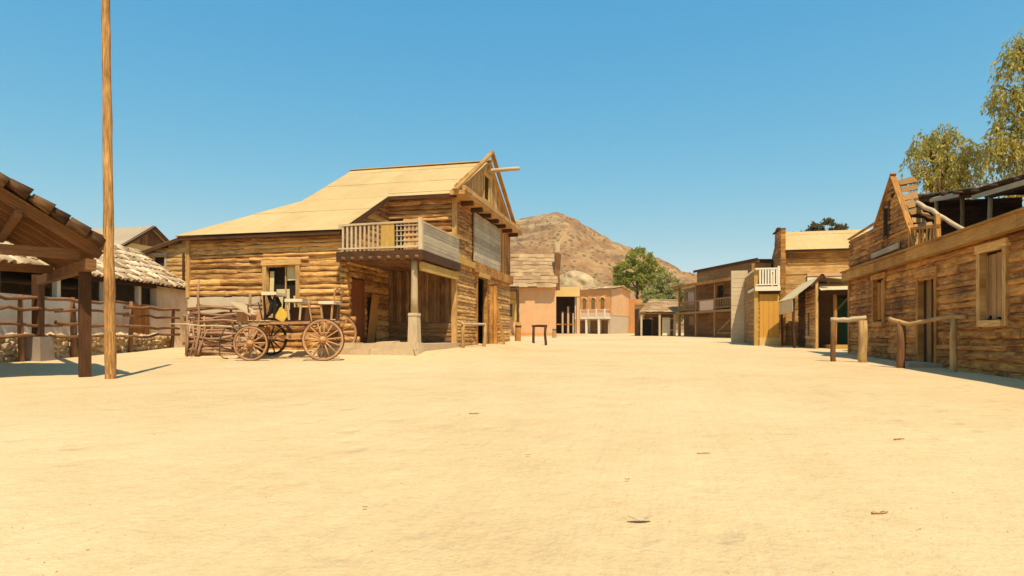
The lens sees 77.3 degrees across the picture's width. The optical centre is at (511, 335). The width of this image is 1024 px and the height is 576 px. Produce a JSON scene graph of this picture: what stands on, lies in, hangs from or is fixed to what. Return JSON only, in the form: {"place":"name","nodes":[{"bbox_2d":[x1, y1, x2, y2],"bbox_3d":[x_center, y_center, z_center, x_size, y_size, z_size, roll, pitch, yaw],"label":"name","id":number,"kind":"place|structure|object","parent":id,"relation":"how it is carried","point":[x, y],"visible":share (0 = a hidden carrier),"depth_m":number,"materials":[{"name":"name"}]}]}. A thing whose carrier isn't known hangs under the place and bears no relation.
{"place":"outdoors","nodes":[
{"label":"outdoors","id":0,"kind":"place"},
{"bbox_2d":[0,333,1023,575],"bbox_3d":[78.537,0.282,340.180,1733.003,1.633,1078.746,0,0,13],"label":"ground","id":1,"kind":"structure","parent":0,"point":[277,438],"depth_m":4.62,"materials":[{"name":"beige sand"}]},
{"bbox_2d":[0,172,105,376],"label":"open shelter","id":2,"kind":"object","parent":1,"relation":"on","point":[49,233],"visible":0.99,"depth_m":12.30,"materials":[{"name":"wood"}]},
{"bbox_2d":[0,332,170,361],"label":"stone wall","id":3,"kind":"structure","parent":1,"relation":"on","point":[8,350],"depth_m":19.67,"materials":[{"name":"stone"}]},
{"bbox_2d":[0,294,180,361],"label":"rail fence","id":4,"kind":"object","parent":1,"relation":"on","point":[20,335],"visible":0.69,"depth_m":18.35,"materials":[{"name":"wood"}]},
{"bbox_2d":[0,240,186,347],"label":"stable","id":5,"kind":"structure","parent":1,"relation":"on","point":[142,279],"depth_m":23.64,"materials":[{"name":"paint"}]},
{"bbox_2d":[133,304,148,334],"bbox_3d":[-13.676,-0.239,23.501,0.049,1.878,1.203,0,0,0],"label":"door","id":6,"kind":"structure","parent":5,"relation":"in","point":[145,320],"depth_m":23.60,"materials":[{"name":"brown wood"}]},
{"bbox_2d":[101,0,116,378],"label":"timber pole","id":7,"kind":"object","parent":1,"relation":"on","point":[110,356],"visible":0.92,"depth_m":11.95,"materials":[{"name":"brown wood"}]},
{"bbox_2d":[91,226,168,250],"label":"gabled house","id":8,"kind":"structure","parent":1,"relation":"on","point":[142,238],"depth_m":37.65,"materials":[{"name":"paint"}]},
{"bbox_2d":[142,238,187,313],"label":"log shed","id":9,"kind":"structure","parent":1,"relation":"on","point":[169,255],"depth_m":27.96,"materials":[{"name":"beige wood"}]},
{"bbox_2d":[152,253,166,267],"bbox_3d":[-15.394,-3.297,27.985,0.658,0.654,0.150,0,0,0],"label":"window","id":10,"kind":"structure","parent":9,"relation":"in","point":[162,261],"depth_m":27.95,"materials":[{"name":"brown wood"}]},
{"bbox_2d":[182,279,260,355],"bbox_3d":[-9.058,-0.503,19.860,2.426,2.513,0.604,0,0,0],"label":"branch fence","id":11,"kind":"object","parent":1,"relation":"on","point":[209,336],"visible":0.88,"depth_m":19.84,"materials":[{"name":"brown wood"}]},
{"bbox_2d":[170,288,357,360],"bbox_3d":[-7.332,-0.335,18.745,5.264,2.081,1.750,0,0,0],"label":"wooden wagon","id":12,"kind":"object","parent":1,"relation":"on","point":[330,311],"visible":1,"depth_m":18.40,"materials":[{"name":"red wood"}]},
{"bbox_2d":[176,150,522,355],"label":"log house","id":13,"kind":"structure","parent":1,"relation":"on","point":[411,260],"depth_m":22.05,"materials":[{"name":"brown wood"}]},
{"bbox_2d":[261,259,301,317],"bbox_3d":[-7.399,-1.519,20.674,1.418,1.859,0.320,0,0,13],"label":"window","id":14,"kind":"structure","parent":13,"relation":"in","point":[286,280],"depth_m":20.70,"materials":[{"name":"beige wood"}]},
{"bbox_2d":[351,279,364,342],"bbox_3d":[-5.091,-0.699,21.161,0.039,2.298,0.950,0,0,13],"label":"door","id":15,"kind":"structure","parent":13,"relation":"in","point":[358,286],"depth_m":21.23,"materials":[{"name":"red paint"}]},
{"bbox_2d":[367,294,378,342],"bbox_3d":[-4.767,-0.575,21.960,0.110,1.727,0.745,0,0,13],"label":"door","id":16,"kind":"structure","parent":13,"relation":"in","point":[375,299],"depth_m":21.91,"materials":[{"name":"brown wood"}]},
{"bbox_2d":[391,219,403,249],"bbox_3d":[-4.196,-3.450,23.614,0.700,1.900,0.030,0,0,13],"label":"door","id":17,"kind":"structure","parent":13,"relation":"in","point":[391,219],"depth_m":23.60,"materials":[{"name":"brown wood"}]},
{"bbox_2d":[483,170,490,203],"bbox_3d":[-1.099,-6.238,27.092,0.170,1.276,1.112,0,0,13],"label":"gable window","id":18,"kind":"structure","parent":13,"relation":"in","point":[486,177],"depth_m":27.18,"materials":[{"name":"beige wood"}]},
{"bbox_2d":[489,284,496,343],"bbox_3d":[-0.790,-0.922,27.080,0.341,2.544,0.042,0,0,0],"label":"door","id":19,"kind":"structure","parent":13,"relation":"in","point":[492,287],"depth_m":27.10,"materials":[{"name":"brown wood"}]},
{"bbox_2d":[461,322,486,347],"bbox_3d":[-1.380,0.103,23.549,0.172,1.220,2.416,0,0,18],"label":"hitching rail","id":20,"kind":"object","parent":1,"relation":"on","point":[463,324],"visible":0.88,"depth_m":22.98,"materials":[{"name":"brown wood"}]},
{"bbox_2d":[7,354,1016,575],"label":"pebbles","id":21,"kind":"object","parent":1,"relation":"on","point":[497,490],"visible":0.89,"depth_m":3.82,"materials":[{"name":"stone"}]},
{"bbox_2d":[515,322,521,340],"bbox_3d":[0.305,-0.009,33.601,0.399,1.426,0.372,0,0,0],"label":"wooden post","id":22,"kind":"object","parent":1,"relation":"on","point":[518,326],"visible":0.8,"depth_m":33.45,"materials":[{"name":"wood"}]},
{"bbox_2d":[510,242,560,336],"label":"pink house","id":23,"kind":"structure","parent":1,"relation":"on","point":[535,286],"depth_m":58.00,"materials":[{"name":"orange paint"}]},
{"bbox_2d":[510,300,514,318],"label":"window","id":24,"kind":"structure","parent":23,"relation":"in","point":[512,306],"depth_m":57.90,"materials":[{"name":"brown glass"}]},
{"bbox_2d":[532,325,546,344],"bbox_3d":[1.363,0.098,31.651,0.913,1.326,0.156,0,0,41],"label":"hitching rail","id":25,"kind":"object","parent":1,"relation":"on","point":[533,333],"visible":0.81,"depth_m":31.59,"materials":[{"name":"brown wood"}]},
{"bbox_2d":[552,328,555,337],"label":"wooden post","id":26,"kind":"object","parent":1,"relation":"on","point":[553,332],"visible":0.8,"depth_m":51.87,"materials":[{"name":"brown wood"}]},
{"bbox_2d":[556,285,586,335],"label":"porch house","id":27,"kind":"structure","parent":1,"relation":"on","point":[565,311],"depth_m":62.37,"materials":[{"name":"paint"}]},
{"bbox_2d":[563,312,571,333],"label":"door","id":28,"kind":"structure","parent":27,"relation":"in","point":[564,313],"depth_m":63.10,"materials":[{"name":"wood"}]},
{"bbox_2d":[560,270,598,332],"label":"thatched hut","id":29,"kind":"object","parent":1,"relation":"on","point":[580,279],"visible":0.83,"depth_m":88.08,"materials":[{"name":"paint"}]},
{"bbox_2d":[575,285,641,333],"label":"red balcony house","id":30,"kind":"structure","parent":1,"relation":"on","point":[607,309],"depth_m":77.53,"materials":[{"name":"orange paint"}]},
{"bbox_2d":[581,320,584,333],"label":"doorway","id":31,"kind":"structure","parent":30,"relation":"in","point":[582,322],"depth_m":78.47,"materials":[{"name":"brown wood"}]},
{"bbox_2d":[581,297,586,308],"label":"window","id":32,"kind":"structure","parent":30,"relation":"in","point":[584,300],"depth_m":77.98,"materials":[{"name":"paint"}]},
{"bbox_2d":[590,297,595,308],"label":"window","id":33,"kind":"structure","parent":30,"relation":"in","point":[592,299],"depth_m":77.28,"materials":[{"name":"paint"}]},
{"bbox_2d":[591,320,597,333],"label":"doorway","id":34,"kind":"structure","parent":30,"relation":"in","point":[594,323],"depth_m":77.60,"materials":[{"name":"brown wood"}]},
{"bbox_2d":[599,296,604,308],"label":"window","id":35,"kind":"structure","parent":30,"relation":"in","point":[602,299],"depth_m":76.60,"materials":[{"name":"paint"}]},
{"bbox_2d":[602,320,607,333],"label":"doorway","id":36,"kind":"structure","parent":30,"relation":"in","point":[604,322],"depth_m":76.80,"materials":[{"name":"brown wood"}]},
{"bbox_2d":[612,246,666,298],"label":"leafy tree","id":37,"kind":"object","parent":1,"relation":"on","point":[641,277],"visible":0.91,"depth_m":92.00,"materials":[{"name":"green plant"}]},
{"bbox_2d":[628,515,651,520],"bbox_3d":[0.650,0.922,3.249,0.125,0.020,0.043,0,0,-2],"label":"dry leaf","id":38,"kind":"object","parent":1,"relation":"on","point":[642,518],"visible":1,"depth_m":3.24,"materials":[{"name":"beige plant"}]},
{"bbox_2d":[647,294,667,300],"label":"leafy tree","id":39,"kind":"object","parent":1,"relation":"on","point":[654,297],"visible":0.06,"depth_m":83.50,"materials":[{"name":"green plant"}]},
{"bbox_2d":[635,299,685,335],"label":"shed","id":40,"kind":"structure","parent":1,"relation":"on","point":[655,317],"depth_m":61.29,"materials":[{"name":"beige wood"}]},
{"bbox_2d":[639,320,650,335],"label":"door","id":41,"kind":"structure","parent":40,"relation":"in","point":[646,324],"depth_m":62.40,"materials":[{"name":"black"}]},
{"bbox_2d":[662,317,669,335],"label":"door","id":42,"kind":"structure","parent":40,"relation":"in","point":[665,320],"depth_m":60.30,"materials":[{"name":"beige paint"}]},
{"bbox_2d":[640,270,686,323],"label":"leafy tree","id":43,"kind":"object","parent":1,"relation":"on","point":[666,290],"visible":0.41,"depth_m":87.33,"materials":[{"name":"green plant"}]},
{"bbox_2d":[672,258,772,337],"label":"two storey hall","id":44,"kind":"structure","parent":1,"relation":"on","point":[707,303],"depth_m":55.98,"materials":[{"name":"brown wood"}]},
{"bbox_2d":[686,290,694,306],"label":"window","id":45,"kind":"structure","parent":44,"relation":"in","point":[690,295],"depth_m":60.98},
{"bbox_2d":[687,315,694,326],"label":"window","id":46,"kind":"structure","parent":44,"relation":"in","point":[690,318],"depth_m":60.79,"materials":[{"name":"brown wood"}]},
{"bbox_2d":[717,283,724,309],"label":"window","id":47,"kind":"structure","parent":44,"relation":"in","point":[720,289],"depth_m":55.80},
{"bbox_2d":[731,262,780,345],"bbox_3d":[12.970,-1.636,34.107,1.970,4.698,4.900,0,0,13],"label":"orange door house","id":48,"kind":"structure","parent":1,"relation":"on","point":[754,307],"depth_m":32.37,"materials":[{"name":"paint"}]},
{"bbox_2d":[759,294,778,337],"bbox_3d":[12.815,-0.848,31.887,0.911,2.456,0.034,0,0,13],"label":"door","id":49,"kind":"structure","parent":48,"relation":"in","point":[768,303],"depth_m":31.88,"materials":[{"name":"orange wood"}]},
{"bbox_2d":[779,324,783,345],"bbox_3d":[12.969,0.096,30.802,0.206,1.303,0.198,0,0,0],"label":"wooden post","id":50,"kind":"object","parent":1,"relation":"on","point":[780,334],"visible":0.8,"depth_m":30.76,"materials":[{"name":"wood"}]},
{"bbox_2d":[779,274,847,348],"bbox_3d":[15.117,-0.923,28.589,5.443,3.446,4.086,0,0,13],"label":"hut","id":51,"kind":"object","parent":1,"relation":"on","point":[822,299],"visible":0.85,"depth_m":28.55,"materials":[{"name":"beige wood"}]},
{"bbox_2d":[806,309,810,336],"bbox_3d":[13.226,-0.559,28.480,0.140,1.238,0.606,0,0,13],"label":"window","id":52,"kind":"structure","parent":51,"relation":"in","point":[808,314],"depth_m":28.66,"materials":[{"name":"brown wood"}]},
{"bbox_2d":[838,298,847,344],"bbox_3d":[15.164,-0.573,28.458,1.250,2.247,0.040,0,0,13],"label":"door","id":53,"kind":"structure","parent":51,"relation":"in","point":[843,311],"depth_m":28.54,"materials":[{"name":"green paint"}]},
{"bbox_2d":[771,227,870,345],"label":"tall plank hall","id":54,"kind":"structure","parent":1,"relation":"on","point":[799,258],"depth_m":31.75,"materials":[{"name":"beige wood"}]},
{"bbox_2d":[805,217,848,230],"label":"leafy tree","id":55,"kind":"object","parent":1,"relation":"on","point":[813,226],"visible":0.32,"depth_m":59.69,"materials":[{"name":"green plant"}]},
{"bbox_2d":[830,315,867,362],"bbox_3d":[9.193,0.232,17.468,0.933,1.569,0.228,0,0,40],"label":"hitching rail","id":56,"kind":"object","parent":1,"relation":"on","point":[862,341],"visible":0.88,"depth_m":17.24,"materials":[{"name":"brown wood"}]},
{"bbox_2d":[888,314,967,371],"bbox_3d":[9.380,0.302,14.451,0.235,1.564,1.882,0,0,-19],"label":"hitching rail","id":57,"kind":"object","parent":1,"relation":"on","point":[901,343],"visible":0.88,"depth_m":14.43,"materials":[{"name":"brown wood"}]},
{"bbox_2d":[840,173,1023,379],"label":"plank house","id":58,"kind":"structure","parent":1,"relation":"on","point":[914,256],"depth_m":16.29,"materials":[{"name":"brown wood"}]},
{"bbox_2d":[870,271,887,326],"bbox_3d":[11.265,-1.099,19.542,0.240,1.619,1.288,0,0,13],"label":"window","id":59,"kind":"structure","parent":58,"relation":"in","point":[878,296],"depth_m":19.76,"materials":[{"name":"brown wood"}]},
{"bbox_2d":[882,201,890,239],"bbox_3d":[11.106,-3.410,18.922,0.150,1.061,0.552,0,0,13],"label":"gable window","id":60,"kind":"structure","parent":58,"relation":"in","point":[886,212],"depth_m":19.03,"materials":[{"name":"wood"}]},
{"bbox_2d":[926,280,931,362],"bbox_3d":[10.679,-0.390,16.377,0.038,2.179,0.282,0,0,13],"label":"door","id":61,"kind":"structure","parent":58,"relation":"in","point":[928,282],"depth_m":16.32,"materials":[{"name":"brown wood"}]},
{"bbox_2d":[974,238,1011,326],"bbox_3d":[9.727,-1.039,12.882,0.240,1.699,1.258,0,0,13],"label":"window","id":62,"kind":"structure","parent":58,"relation":"in","point":[992,275],"depth_m":13.00,"materials":[{"name":"beige wood"}]},
{"bbox_2d":[898,123,1006,200],"bbox_3d":[20.611,-4.654,29.992,4.503,10.979,3.254,0,0,13],"label":"weeping tree","id":63,"kind":"object","parent":1,"relation":"on","point":[939,156],"visible":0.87,"depth_m":29.70,"materials":[{"name":"green plant"}]},
{"bbox_2d":[975,27,1023,206],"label":"weeping tree","id":64,"kind":"object","parent":1,"relation":"on","point":[997,153],"visible":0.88,"depth_m":27.00,"materials":[{"name":"green plant"}]},
{"bbox_2d":[0,0,1023,273],"label":"sky","id":65,"kind":"structure","parent":0,"point":[686,132],"materials":[{"name":"blue"}]},
{"bbox_2d":[510,212,696,332],"bbox_3d":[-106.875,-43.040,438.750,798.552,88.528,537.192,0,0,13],"label":"hill","id":66,"kind":"structure","parent":0,"point":[595,255],"depth_m":369.49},
{"bbox_2d":[871,511,888,513],"bbox_3d":[1.943,0.931,3.378,0.100,0.014,0.018,0,0,-8],"label":"twig","id":67,"kind":"object","parent":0,"point":[875,512],"visible":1,"depth_m":3.37,"materials":[{"name":"brown wood"}]}
]}

